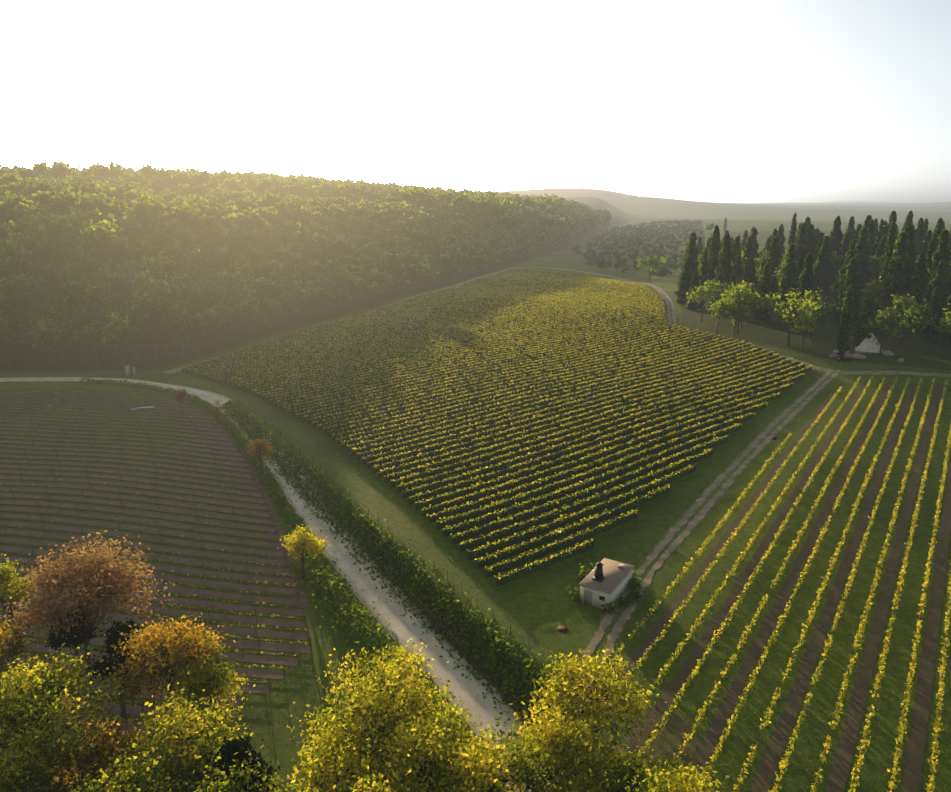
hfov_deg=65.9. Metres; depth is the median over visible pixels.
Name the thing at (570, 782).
tree
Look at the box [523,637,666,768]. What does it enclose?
tree
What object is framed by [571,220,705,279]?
olive trees
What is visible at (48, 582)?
tree
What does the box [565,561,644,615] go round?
bushes
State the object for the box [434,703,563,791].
tree
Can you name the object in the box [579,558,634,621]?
hut
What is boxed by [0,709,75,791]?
tree
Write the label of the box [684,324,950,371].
fence
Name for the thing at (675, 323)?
dirt track
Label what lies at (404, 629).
gravel road
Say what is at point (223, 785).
tree
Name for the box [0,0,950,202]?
sky
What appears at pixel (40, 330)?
forest trees
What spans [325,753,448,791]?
tree
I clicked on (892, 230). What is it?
cypress trees
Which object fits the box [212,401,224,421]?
bare tree
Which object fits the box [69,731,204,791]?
tree
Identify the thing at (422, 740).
tree
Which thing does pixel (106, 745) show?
tree
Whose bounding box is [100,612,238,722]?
tree
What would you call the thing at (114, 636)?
evergreen tree
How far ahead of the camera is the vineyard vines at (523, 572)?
169.99 m
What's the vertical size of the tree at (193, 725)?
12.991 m
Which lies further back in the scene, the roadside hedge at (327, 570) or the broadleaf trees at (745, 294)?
the broadleaf trees at (745, 294)
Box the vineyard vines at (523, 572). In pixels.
[182,268,811,586]
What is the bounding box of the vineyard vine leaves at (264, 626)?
[0,388,308,725]
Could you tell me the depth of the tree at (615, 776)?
52.03 m
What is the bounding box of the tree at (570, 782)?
[546,774,605,791]
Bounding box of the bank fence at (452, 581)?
[300,451,639,753]
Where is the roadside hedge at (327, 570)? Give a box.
[282,549,478,726]
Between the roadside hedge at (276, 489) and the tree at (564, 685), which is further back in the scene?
the roadside hedge at (276, 489)
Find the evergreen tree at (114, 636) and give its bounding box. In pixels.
[87,618,146,718]
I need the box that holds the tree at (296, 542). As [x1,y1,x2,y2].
[277,523,332,578]
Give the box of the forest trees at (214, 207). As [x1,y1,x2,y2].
[0,161,611,317]
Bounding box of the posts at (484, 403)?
[181,270,811,589]
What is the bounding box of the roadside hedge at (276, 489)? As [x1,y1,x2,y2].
[79,377,314,535]
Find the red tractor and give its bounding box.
[837,354,849,361]
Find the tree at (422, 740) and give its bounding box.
[345,691,507,791]
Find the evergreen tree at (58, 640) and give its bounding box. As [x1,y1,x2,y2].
[45,602,101,676]
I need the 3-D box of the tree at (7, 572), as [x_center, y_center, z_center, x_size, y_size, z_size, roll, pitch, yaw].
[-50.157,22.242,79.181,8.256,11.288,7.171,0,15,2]
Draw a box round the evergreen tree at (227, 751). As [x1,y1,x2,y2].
[201,736,279,791]
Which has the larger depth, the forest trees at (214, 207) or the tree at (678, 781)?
the forest trees at (214, 207)
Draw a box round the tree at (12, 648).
[0,610,40,675]
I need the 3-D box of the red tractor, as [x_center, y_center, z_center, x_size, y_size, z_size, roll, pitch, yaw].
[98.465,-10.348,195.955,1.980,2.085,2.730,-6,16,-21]
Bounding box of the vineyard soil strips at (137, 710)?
[0,390,312,735]
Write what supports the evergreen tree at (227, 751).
on the terrain ground
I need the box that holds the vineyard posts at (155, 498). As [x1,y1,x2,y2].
[0,386,311,727]
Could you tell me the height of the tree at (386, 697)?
14.962 m
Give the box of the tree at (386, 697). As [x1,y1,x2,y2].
[287,637,469,782]
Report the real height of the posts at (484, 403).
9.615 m
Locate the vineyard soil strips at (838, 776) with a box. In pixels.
[605,381,950,791]
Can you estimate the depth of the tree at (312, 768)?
51.44 m
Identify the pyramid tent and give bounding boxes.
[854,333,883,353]
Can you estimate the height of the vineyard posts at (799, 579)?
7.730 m
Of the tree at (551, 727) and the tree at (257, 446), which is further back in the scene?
the tree at (257, 446)
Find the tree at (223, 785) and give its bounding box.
[193,741,300,791]
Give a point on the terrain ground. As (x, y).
(540, 606)
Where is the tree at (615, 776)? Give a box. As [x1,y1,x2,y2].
[562,723,675,791]
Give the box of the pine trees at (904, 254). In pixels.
[675,210,950,346]
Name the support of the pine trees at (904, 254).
on the terrain ground
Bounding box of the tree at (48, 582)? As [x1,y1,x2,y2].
[4,529,177,679]
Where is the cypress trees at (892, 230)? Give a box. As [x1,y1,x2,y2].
[686,212,928,356]
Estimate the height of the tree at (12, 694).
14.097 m
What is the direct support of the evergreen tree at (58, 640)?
on the terrain ground
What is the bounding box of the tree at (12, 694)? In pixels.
[0,635,131,791]
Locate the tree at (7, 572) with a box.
[0,553,38,645]
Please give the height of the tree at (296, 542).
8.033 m
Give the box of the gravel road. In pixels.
[0,377,556,791]
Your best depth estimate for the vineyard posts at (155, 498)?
119.06 m
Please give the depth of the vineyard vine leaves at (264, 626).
86.67 m
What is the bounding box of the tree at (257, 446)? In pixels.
[245,437,274,468]
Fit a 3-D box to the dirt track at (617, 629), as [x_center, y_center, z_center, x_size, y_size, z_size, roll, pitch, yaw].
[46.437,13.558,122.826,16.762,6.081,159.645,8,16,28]
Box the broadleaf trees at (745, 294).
[686,237,950,353]
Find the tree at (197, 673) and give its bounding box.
[150,654,254,752]
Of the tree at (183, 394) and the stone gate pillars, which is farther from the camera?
the stone gate pillars
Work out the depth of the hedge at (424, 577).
95.40 m
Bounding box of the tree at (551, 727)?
[502,688,617,791]
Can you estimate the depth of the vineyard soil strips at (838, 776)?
81.23 m
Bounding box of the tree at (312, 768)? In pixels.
[277,708,408,791]
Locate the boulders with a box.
[829,349,903,361]
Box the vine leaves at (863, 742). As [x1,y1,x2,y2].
[616,376,950,791]
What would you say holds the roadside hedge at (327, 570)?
on the terrain ground
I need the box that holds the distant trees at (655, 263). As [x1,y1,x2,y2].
[624,223,715,279]
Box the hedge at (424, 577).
[220,399,628,791]
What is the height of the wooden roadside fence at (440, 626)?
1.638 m
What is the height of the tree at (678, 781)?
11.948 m
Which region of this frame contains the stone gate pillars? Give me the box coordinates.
[125,365,135,375]
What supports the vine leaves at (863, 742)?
attached to the vineyard posts at (799, 579)
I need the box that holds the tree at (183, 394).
[173,388,188,407]
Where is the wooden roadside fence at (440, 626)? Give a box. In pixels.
[411,592,466,658]
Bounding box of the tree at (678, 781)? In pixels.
[603,747,728,791]
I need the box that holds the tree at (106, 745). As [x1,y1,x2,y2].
[9,709,162,791]
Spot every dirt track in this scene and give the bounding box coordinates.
[164,267,950,376]
[569,372,838,776]
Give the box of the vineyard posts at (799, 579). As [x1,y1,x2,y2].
[616,374,950,787]
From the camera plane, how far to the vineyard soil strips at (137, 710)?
108.68 m
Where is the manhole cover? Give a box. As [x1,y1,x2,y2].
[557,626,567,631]
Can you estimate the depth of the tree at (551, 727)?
53.80 m
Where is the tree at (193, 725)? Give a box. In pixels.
[103,683,262,791]
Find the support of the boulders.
on the terrain ground
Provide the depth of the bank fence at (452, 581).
90.83 m
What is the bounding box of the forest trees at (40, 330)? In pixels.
[0,212,336,370]
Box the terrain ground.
[0,188,950,791]
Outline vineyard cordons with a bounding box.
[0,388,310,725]
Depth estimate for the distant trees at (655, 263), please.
438.23 m
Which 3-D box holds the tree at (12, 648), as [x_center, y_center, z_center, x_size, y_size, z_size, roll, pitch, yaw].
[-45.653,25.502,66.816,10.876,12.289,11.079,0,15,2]

